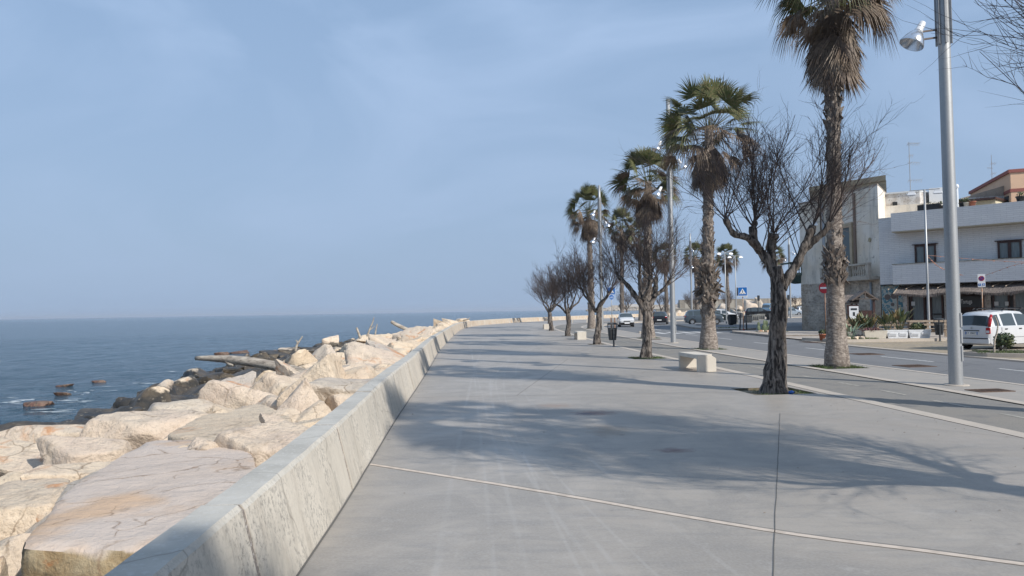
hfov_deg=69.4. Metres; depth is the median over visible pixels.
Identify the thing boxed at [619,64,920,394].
bare tree
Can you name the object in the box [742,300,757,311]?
boulder
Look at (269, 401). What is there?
boulder
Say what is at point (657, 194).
lamp column
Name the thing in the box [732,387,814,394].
tree pit
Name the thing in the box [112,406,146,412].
boulder
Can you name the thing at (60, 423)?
boulder
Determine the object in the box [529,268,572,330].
bare tree
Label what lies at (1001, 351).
grass
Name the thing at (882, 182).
roof tower
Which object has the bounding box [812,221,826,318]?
twin street lamp
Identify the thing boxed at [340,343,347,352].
boulder
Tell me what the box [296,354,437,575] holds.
wall foot gap
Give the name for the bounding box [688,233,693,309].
lamp column
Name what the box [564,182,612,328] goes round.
fan palm
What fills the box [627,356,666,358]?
grass
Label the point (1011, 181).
salmon building
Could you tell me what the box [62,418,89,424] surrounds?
boulder
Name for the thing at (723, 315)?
parked car
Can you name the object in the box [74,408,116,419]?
boulder
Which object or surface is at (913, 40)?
lamp column
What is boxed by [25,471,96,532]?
boulder
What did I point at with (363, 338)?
boulder
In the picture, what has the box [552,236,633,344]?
bare tree
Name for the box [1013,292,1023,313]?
cafe window
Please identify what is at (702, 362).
concrete bench
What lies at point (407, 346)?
boulder
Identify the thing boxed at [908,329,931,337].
flower box
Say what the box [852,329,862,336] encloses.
flower box
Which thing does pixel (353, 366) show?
boulder
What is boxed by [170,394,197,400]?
boulder
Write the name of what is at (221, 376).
boulder
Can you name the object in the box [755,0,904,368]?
fan palm
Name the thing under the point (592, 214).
lamp column
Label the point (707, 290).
fan palm
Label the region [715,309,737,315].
parked car
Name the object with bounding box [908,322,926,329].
green bush
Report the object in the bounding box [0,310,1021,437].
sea
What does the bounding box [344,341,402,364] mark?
boulder
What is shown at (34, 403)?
awash rock
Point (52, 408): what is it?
sea foam
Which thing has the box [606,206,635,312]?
fan palm
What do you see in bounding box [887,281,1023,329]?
reed awning
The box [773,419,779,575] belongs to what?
pavement joint
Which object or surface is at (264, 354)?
boulder
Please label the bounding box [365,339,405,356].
boulder
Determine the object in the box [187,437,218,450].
boulder
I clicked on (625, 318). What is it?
moving car
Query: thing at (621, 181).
fan palm
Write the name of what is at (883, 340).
kerb edge
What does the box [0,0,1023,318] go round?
sky
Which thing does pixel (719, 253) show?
twin street lamp
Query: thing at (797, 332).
traffic island
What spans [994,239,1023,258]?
window
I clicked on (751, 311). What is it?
parked car
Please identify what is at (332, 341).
boulder
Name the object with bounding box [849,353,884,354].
drain grate
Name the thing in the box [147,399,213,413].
boulder
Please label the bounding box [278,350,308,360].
boulder
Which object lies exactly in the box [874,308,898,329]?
leafy plant
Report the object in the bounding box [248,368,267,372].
boulder
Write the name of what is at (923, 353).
gutter strip
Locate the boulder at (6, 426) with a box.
[0,421,58,430]
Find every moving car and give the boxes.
[617,313,634,326]
[653,312,668,323]
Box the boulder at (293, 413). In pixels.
[270,408,302,422]
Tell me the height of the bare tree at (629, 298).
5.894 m
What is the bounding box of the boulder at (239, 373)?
[232,372,247,375]
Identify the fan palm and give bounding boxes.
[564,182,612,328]
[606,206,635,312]
[607,145,686,337]
[627,221,643,320]
[652,242,677,319]
[653,73,768,349]
[682,241,701,309]
[714,243,739,311]
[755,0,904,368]
[759,246,786,309]
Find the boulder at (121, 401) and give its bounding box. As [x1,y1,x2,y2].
[113,397,131,408]
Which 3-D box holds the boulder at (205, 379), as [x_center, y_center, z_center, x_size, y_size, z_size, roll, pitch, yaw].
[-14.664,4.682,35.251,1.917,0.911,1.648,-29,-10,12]
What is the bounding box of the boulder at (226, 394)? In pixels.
[198,379,273,408]
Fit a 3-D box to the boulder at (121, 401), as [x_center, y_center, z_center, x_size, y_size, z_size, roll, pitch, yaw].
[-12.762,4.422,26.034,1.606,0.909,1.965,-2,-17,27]
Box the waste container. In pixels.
[727,314,736,324]
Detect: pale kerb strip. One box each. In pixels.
[553,321,1023,437]
[581,316,1023,403]
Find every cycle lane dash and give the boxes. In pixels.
[931,400,974,407]
[999,413,1023,417]
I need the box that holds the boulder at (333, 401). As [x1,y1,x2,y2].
[326,393,352,410]
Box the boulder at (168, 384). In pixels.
[157,379,177,394]
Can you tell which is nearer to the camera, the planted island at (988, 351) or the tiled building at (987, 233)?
the planted island at (988, 351)
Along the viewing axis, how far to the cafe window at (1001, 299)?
42.98 m
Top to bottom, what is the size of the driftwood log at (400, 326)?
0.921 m
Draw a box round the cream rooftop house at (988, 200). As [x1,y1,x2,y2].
[959,197,1006,206]
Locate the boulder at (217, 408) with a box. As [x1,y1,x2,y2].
[212,404,234,412]
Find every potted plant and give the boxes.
[818,329,825,339]
[958,198,964,206]
[963,198,969,205]
[969,199,975,205]
[1015,191,1023,200]
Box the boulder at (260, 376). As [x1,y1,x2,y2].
[255,370,273,381]
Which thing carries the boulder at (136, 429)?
on the rock bank
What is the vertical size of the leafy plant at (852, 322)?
1.374 m
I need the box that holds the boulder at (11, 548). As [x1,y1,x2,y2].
[0,533,30,575]
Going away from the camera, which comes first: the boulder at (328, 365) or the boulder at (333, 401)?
the boulder at (333, 401)
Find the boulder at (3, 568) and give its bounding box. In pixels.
[0,555,8,575]
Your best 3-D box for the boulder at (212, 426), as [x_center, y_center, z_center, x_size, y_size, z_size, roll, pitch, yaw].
[-4.075,2.329,11.126,1.704,0.717,4.370,-1,-2,-14]
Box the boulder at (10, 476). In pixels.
[0,472,22,484]
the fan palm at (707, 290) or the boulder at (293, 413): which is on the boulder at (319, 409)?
the boulder at (293, 413)
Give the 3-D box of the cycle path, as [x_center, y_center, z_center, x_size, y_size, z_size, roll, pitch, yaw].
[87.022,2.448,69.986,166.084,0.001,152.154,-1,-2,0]
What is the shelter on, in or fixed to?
on the traffic island at (797, 332)
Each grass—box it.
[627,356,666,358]
[751,388,812,394]
[808,363,864,368]
[972,349,1023,352]
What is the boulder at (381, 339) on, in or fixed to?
on the rock bank
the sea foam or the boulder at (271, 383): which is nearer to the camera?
the boulder at (271, 383)
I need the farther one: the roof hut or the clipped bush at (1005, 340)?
the roof hut
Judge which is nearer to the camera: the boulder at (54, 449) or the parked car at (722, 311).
the boulder at (54, 449)
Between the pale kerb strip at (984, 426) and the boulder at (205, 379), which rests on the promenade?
the pale kerb strip at (984, 426)
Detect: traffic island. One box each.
[679,324,745,328]
[736,330,850,334]
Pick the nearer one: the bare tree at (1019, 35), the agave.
the bare tree at (1019, 35)
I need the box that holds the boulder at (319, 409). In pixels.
[295,400,330,421]
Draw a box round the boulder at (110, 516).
[21,440,255,575]
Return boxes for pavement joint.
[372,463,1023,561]
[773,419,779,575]
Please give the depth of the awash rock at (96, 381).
40.33 m
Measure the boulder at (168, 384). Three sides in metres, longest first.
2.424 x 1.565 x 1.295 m
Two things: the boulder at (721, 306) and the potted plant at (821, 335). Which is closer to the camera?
the potted plant at (821, 335)
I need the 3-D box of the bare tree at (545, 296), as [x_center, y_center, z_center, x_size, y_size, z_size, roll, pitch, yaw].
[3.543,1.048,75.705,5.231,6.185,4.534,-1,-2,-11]
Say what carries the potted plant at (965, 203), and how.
on the tiled building at (987, 233)
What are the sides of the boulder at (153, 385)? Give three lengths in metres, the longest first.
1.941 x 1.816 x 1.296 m
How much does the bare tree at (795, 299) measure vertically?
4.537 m
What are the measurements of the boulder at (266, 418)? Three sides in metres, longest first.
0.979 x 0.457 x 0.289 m
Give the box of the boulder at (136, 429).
[79,409,207,449]
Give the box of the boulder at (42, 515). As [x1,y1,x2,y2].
[33,486,66,521]
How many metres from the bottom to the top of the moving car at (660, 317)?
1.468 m
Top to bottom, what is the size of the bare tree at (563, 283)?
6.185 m
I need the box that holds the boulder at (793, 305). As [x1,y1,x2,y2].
[787,299,801,307]
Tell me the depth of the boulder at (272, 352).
56.80 m
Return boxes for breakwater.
[586,304,677,310]
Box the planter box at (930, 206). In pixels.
[917,201,940,210]
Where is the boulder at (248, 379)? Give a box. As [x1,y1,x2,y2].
[222,371,255,387]
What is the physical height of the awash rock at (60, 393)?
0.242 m
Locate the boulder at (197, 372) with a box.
[183,368,209,377]
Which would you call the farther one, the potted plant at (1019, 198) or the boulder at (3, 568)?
the potted plant at (1019, 198)
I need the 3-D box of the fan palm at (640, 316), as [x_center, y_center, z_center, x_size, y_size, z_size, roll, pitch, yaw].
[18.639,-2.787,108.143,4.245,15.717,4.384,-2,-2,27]
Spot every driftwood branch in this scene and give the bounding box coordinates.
[294,336,302,351]
[366,318,373,335]
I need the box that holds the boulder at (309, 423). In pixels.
[296,416,324,426]
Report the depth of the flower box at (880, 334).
37.00 m
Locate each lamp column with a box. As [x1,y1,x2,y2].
[590,185,609,329]
[652,99,686,342]
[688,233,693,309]
[784,238,794,317]
[900,0,969,385]
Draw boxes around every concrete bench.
[543,324,548,328]
[574,331,585,339]
[679,352,715,371]
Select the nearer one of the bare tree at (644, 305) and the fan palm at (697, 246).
the bare tree at (644, 305)
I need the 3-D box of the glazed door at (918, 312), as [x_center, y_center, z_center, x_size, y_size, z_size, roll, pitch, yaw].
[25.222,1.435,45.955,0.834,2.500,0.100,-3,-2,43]
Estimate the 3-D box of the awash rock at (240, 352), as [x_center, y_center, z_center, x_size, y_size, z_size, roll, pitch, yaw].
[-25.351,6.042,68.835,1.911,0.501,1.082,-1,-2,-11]
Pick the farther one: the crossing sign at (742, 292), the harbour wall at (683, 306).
the harbour wall at (683, 306)
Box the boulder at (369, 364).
[342,363,374,367]
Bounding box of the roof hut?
[885,187,942,217]
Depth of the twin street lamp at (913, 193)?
39.71 m
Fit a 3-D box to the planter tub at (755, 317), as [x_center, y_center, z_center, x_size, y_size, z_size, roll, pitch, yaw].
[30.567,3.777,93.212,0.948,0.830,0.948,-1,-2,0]
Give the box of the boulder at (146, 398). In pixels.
[128,386,171,409]
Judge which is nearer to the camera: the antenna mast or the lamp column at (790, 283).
the antenna mast
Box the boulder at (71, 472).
[20,461,112,481]
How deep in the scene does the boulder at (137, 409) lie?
23.09 m
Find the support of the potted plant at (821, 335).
on the restaurant terrace
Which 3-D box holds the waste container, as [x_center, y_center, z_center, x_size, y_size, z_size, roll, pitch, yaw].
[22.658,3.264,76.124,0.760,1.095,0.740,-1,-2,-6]
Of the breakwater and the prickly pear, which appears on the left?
the breakwater
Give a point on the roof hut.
(898, 202)
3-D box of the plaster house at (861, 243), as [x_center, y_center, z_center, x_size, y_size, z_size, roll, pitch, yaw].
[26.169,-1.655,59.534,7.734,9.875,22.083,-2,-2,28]
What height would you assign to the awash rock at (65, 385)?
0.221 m
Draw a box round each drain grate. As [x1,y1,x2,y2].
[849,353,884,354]
[892,364,936,366]
[964,388,1015,392]
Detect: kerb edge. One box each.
[677,324,755,330]
[732,330,852,336]
[802,337,946,341]
[963,349,1023,357]
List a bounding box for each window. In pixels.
[912,243,937,262]
[992,294,1009,310]
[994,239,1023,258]
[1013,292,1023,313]
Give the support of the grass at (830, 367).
on the tree pit
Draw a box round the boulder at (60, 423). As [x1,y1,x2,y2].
[54,419,71,424]
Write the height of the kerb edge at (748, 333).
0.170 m
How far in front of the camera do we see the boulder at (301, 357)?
38.62 m
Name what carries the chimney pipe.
on the tiled building at (987, 233)
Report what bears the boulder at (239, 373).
on the rock bank
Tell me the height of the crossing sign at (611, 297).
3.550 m
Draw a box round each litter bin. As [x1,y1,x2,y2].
[607,322,616,346]
[933,318,943,340]
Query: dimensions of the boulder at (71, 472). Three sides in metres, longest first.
1.973 x 0.698 x 0.566 m
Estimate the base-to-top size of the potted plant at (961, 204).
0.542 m
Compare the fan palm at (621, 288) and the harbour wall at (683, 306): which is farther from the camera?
the harbour wall at (683, 306)
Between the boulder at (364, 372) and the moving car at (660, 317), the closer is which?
the boulder at (364, 372)
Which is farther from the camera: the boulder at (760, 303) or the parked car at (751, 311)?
the boulder at (760, 303)
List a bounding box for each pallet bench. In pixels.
[877,320,912,329]
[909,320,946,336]
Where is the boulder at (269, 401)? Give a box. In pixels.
[255,395,277,409]
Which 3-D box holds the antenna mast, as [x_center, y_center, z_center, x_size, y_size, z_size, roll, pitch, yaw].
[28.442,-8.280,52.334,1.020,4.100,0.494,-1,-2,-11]
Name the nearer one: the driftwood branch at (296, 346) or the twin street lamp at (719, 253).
the driftwood branch at (296, 346)
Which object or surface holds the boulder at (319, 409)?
on the rock bank
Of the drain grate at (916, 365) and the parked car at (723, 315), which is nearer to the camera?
the drain grate at (916, 365)
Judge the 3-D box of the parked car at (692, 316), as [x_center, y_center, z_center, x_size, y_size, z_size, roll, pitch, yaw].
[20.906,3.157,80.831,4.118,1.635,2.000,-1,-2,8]
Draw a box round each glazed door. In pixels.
[910,296,925,327]
[930,294,943,329]
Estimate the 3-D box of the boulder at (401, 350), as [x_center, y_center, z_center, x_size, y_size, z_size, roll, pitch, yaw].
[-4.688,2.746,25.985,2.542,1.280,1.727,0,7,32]
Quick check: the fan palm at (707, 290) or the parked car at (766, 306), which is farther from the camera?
the parked car at (766, 306)
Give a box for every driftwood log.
[195,355,306,371]
[390,321,406,329]
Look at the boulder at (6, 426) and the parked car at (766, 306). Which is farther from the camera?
the parked car at (766, 306)
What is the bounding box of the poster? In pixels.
[847,305,858,326]
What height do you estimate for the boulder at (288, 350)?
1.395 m
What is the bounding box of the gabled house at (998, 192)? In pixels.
[960,186,1003,199]
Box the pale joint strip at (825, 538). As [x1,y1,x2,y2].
[370,463,1023,564]
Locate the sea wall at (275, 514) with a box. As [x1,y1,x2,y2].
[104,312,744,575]
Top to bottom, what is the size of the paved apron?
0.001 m
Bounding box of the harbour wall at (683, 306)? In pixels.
[656,298,800,312]
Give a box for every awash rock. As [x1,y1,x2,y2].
[23,401,54,406]
[53,392,71,395]
[55,384,73,386]
[91,380,105,382]
[214,352,229,354]
[230,350,248,353]
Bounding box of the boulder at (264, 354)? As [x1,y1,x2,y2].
[250,352,269,357]
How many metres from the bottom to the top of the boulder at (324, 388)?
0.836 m
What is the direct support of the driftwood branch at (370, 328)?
on the boulder
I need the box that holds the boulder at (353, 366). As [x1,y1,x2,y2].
[344,363,364,369]
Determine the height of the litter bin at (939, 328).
1.120 m
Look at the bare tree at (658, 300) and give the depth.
127.51 m
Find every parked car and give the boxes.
[684,310,723,323]
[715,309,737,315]
[715,311,727,319]
[724,309,742,318]
[745,307,770,315]
[762,303,770,310]
[789,308,801,314]
[961,307,1023,349]
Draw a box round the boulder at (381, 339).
[368,334,396,345]
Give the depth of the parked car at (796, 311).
142.99 m
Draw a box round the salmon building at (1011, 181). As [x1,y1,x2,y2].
[968,168,1023,201]
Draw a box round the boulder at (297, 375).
[290,370,306,377]
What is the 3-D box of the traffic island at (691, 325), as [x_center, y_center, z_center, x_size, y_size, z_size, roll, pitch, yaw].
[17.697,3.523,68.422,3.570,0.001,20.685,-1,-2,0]
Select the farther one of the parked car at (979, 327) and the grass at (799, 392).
the parked car at (979, 327)
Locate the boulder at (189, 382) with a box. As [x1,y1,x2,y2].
[174,377,197,387]
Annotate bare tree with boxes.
[523,273,562,323]
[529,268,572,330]
[531,253,600,335]
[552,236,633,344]
[585,189,712,358]
[616,290,637,312]
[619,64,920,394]
[655,294,669,311]
[683,290,694,308]
[720,291,734,305]
[787,296,800,308]
[891,0,1023,106]
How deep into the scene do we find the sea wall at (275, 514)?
5.32 m
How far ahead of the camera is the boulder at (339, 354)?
25.05 m
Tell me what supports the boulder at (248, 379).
on the rock bank
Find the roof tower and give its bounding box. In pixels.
[809,175,886,199]
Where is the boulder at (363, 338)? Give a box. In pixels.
[355,334,391,342]
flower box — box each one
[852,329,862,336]
[861,330,887,338]
[886,330,908,337]
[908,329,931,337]
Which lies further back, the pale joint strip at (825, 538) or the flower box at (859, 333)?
the flower box at (859, 333)
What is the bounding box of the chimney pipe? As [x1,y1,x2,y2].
[956,184,958,206]
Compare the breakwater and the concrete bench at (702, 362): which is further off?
the breakwater
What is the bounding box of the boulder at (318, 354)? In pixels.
[312,344,335,360]
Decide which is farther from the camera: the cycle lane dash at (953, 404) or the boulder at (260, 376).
the boulder at (260, 376)
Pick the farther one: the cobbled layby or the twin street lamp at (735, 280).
the twin street lamp at (735, 280)
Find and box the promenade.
[299,314,1023,575]
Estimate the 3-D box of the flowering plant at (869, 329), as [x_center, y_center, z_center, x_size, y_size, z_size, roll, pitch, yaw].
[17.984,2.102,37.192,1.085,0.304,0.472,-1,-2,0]
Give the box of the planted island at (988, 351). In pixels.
[965,350,1023,352]
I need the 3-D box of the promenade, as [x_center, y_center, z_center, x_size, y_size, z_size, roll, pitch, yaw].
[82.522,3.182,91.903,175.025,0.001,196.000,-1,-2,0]
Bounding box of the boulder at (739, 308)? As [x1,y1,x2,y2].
[734,305,742,311]
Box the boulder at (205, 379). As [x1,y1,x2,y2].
[196,373,220,384]
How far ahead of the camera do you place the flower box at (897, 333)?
36.90 m
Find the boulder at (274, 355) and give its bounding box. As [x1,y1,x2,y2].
[269,354,278,357]
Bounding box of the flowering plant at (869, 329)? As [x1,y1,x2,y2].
[859,327,880,332]
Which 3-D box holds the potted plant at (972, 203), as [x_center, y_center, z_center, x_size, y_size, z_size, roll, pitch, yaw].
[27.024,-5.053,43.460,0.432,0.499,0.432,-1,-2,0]
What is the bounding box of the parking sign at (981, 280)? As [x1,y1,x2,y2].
[977,274,985,310]
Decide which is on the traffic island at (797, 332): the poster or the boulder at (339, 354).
the poster
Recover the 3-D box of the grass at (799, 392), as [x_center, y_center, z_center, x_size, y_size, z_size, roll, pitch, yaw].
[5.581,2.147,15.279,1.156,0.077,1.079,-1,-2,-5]
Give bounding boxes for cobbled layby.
[803,340,1023,360]
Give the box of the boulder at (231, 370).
[215,367,241,373]
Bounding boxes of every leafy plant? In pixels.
[846,313,873,329]
[854,312,881,327]
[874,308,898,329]
[882,307,912,329]
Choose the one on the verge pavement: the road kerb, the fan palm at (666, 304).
the fan palm at (666, 304)
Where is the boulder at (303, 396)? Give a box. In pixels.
[278,377,319,410]
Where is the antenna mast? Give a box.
[907,142,921,189]
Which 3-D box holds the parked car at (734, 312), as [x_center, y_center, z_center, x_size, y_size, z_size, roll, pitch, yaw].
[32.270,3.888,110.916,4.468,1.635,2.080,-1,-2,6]
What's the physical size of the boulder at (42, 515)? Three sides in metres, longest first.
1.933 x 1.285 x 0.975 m
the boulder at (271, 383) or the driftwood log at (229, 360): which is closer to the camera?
the boulder at (271, 383)
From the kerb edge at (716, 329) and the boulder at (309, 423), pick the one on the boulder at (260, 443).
the boulder at (309, 423)
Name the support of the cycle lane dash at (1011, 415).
on the cycle path
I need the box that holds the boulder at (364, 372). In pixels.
[344,365,379,378]
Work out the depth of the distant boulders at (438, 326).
54.20 m
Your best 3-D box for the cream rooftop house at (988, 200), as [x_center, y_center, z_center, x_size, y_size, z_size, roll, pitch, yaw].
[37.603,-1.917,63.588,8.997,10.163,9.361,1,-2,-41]
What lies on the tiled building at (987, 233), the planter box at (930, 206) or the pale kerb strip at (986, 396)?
the planter box at (930, 206)
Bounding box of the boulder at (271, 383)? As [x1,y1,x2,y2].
[250,372,298,395]
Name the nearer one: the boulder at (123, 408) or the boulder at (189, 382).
the boulder at (123, 408)
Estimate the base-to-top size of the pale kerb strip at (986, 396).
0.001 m
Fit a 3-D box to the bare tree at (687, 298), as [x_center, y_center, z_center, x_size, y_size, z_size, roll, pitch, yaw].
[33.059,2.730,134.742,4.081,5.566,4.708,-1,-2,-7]
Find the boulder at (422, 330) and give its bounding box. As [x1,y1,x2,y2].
[392,326,434,338]
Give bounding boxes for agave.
[846,319,870,337]
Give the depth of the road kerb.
20.89 m
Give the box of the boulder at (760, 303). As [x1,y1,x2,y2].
[755,297,762,307]
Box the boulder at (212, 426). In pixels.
[168,404,292,440]
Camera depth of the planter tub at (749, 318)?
85.64 m
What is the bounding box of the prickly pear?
[757,320,768,330]
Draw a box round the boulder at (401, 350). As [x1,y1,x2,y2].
[344,343,406,354]
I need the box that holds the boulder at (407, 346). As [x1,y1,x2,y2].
[387,341,415,351]
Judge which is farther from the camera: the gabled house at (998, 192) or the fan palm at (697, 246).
the fan palm at (697, 246)
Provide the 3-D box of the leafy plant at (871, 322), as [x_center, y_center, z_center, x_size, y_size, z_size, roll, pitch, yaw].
[18.497,1.849,38.493,1.633,1.351,1.555,-1,-2,0]
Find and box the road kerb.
[604,317,1023,385]
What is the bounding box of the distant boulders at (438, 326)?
[201,318,586,395]
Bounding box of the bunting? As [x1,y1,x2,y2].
[928,255,1015,262]
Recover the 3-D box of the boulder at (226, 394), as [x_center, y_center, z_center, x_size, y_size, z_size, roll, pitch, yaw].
[-5.306,3.009,15.815,2.814,1.541,1.545,13,-17,13]
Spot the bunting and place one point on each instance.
(977, 259)
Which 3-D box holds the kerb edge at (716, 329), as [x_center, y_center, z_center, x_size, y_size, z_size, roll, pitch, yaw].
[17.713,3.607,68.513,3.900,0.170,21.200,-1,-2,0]
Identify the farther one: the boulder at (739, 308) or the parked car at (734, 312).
the boulder at (739, 308)
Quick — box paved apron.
[786,336,818,338]
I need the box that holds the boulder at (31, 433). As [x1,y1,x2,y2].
[0,424,84,442]
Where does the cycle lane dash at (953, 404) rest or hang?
on the cycle path
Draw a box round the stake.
[993,316,998,352]
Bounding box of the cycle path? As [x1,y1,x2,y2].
[555,316,1023,432]
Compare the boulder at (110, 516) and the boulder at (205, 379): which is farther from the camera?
the boulder at (205, 379)
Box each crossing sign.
[609,287,614,315]
[737,287,747,329]
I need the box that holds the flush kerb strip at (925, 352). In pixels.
[804,340,1023,360]
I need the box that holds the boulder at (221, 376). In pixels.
[219,374,235,378]
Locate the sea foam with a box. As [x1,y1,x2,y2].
[0,386,109,412]
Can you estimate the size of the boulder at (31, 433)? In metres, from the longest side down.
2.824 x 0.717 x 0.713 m
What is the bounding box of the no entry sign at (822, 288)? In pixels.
[819,283,826,331]
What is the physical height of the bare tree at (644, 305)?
6.204 m
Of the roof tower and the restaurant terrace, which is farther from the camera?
the roof tower
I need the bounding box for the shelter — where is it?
[848,290,878,333]
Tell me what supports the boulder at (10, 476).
on the rock bank
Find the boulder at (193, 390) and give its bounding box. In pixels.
[181,377,228,394]
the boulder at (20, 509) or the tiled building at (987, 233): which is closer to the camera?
the boulder at (20, 509)
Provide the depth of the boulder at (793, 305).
227.69 m
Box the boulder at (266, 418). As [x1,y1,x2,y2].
[259,413,284,422]
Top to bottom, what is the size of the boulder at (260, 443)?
1.031 m
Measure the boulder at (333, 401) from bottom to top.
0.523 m
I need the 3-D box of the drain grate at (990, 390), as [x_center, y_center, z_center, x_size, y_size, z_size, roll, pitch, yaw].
[9.496,2.035,14.710,0.740,0.012,0.490,-1,-2,-6]
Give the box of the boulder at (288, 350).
[278,347,299,353]
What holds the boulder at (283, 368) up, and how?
on the rock bank
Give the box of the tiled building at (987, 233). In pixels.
[878,201,1023,329]
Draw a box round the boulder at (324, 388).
[309,377,372,403]
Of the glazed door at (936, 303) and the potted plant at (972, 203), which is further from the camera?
the glazed door at (936, 303)
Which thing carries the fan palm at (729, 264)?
on the road
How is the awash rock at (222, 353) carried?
in the sea
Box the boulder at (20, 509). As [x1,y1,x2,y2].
[0,478,70,540]
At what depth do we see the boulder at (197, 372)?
35.80 m
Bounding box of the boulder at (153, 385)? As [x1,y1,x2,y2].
[137,383,159,395]
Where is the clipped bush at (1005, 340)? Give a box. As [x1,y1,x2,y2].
[993,332,1016,350]
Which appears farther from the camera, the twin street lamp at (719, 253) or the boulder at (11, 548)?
the twin street lamp at (719, 253)
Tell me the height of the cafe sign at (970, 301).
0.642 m
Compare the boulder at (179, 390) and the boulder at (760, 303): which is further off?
the boulder at (760, 303)
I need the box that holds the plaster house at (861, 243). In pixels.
[780,184,885,329]
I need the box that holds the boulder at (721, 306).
[717,303,725,308]
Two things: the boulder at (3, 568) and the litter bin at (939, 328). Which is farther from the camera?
the litter bin at (939, 328)
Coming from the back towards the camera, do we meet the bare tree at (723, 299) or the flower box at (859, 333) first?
the bare tree at (723, 299)
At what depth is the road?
27.87 m
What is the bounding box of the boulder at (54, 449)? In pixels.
[36,435,132,464]
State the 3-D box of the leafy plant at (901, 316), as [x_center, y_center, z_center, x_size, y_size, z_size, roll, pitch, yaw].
[19.496,1.572,37.214,1.617,1.294,1.424,-1,-2,0]
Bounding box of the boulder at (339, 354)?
[334,352,344,359]
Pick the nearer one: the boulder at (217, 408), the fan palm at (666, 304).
the boulder at (217, 408)
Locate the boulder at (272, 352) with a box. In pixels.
[259,350,287,354]
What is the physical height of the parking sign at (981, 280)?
3.200 m
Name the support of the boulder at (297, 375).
on the rock bank
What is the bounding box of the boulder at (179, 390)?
[174,386,188,394]
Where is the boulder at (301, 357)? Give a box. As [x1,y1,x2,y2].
[273,349,317,370]
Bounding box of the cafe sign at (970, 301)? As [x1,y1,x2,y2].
[960,296,981,306]
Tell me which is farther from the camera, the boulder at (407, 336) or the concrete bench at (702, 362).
the boulder at (407, 336)
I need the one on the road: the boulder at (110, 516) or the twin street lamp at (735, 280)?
the twin street lamp at (735, 280)
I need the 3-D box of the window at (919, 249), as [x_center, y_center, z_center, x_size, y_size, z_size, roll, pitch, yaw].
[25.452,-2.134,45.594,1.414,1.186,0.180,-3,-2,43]
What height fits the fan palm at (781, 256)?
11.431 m
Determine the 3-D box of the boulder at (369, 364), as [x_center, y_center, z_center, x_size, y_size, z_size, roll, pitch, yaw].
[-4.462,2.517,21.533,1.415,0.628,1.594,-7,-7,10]
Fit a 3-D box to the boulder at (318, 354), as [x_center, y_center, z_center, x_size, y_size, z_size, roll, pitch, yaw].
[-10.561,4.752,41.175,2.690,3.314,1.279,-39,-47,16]
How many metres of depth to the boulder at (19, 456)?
11.30 m
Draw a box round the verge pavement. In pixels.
[583,316,1023,401]
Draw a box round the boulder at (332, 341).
[322,335,338,346]
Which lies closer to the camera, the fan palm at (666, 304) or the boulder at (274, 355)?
the boulder at (274, 355)
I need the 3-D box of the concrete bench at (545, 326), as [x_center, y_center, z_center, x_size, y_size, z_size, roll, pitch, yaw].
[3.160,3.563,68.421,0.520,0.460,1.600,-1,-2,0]
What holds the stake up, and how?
on the planted island at (988, 351)
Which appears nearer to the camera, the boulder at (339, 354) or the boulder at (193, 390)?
the boulder at (339, 354)
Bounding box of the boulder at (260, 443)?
[214,421,309,466]
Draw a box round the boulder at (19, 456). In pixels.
[0,436,42,476]
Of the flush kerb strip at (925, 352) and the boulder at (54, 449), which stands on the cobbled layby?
the flush kerb strip at (925, 352)
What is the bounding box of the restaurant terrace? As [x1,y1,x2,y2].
[813,332,946,338]
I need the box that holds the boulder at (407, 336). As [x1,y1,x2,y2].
[401,333,421,340]
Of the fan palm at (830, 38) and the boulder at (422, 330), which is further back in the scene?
the boulder at (422, 330)
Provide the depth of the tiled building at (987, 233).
44.36 m
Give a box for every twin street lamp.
[717,252,732,323]
[727,256,742,313]
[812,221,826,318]
[906,188,942,334]
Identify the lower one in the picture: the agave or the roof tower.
the agave
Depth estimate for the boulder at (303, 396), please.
12.59 m
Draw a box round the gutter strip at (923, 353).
[795,340,1023,361]
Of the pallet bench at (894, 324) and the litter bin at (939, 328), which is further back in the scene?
the pallet bench at (894, 324)
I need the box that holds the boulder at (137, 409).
[108,407,143,413]
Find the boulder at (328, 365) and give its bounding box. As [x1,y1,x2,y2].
[276,352,344,408]
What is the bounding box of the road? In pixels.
[604,318,1023,383]
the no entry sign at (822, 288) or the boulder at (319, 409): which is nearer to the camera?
the boulder at (319, 409)
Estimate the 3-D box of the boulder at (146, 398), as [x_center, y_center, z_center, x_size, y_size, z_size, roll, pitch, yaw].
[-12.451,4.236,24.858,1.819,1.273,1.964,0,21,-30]
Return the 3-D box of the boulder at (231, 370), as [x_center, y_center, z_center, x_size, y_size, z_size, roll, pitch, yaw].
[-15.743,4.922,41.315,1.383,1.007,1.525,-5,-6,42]
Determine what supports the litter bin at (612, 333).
on the promenade
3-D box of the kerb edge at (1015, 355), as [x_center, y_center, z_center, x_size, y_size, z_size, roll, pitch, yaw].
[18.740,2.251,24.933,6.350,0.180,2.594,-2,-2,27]
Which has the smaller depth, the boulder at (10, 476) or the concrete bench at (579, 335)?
the boulder at (10, 476)
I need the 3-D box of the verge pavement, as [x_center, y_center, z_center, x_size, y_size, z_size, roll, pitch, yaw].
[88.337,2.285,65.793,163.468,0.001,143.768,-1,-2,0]
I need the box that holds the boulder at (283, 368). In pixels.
[274,359,299,376]

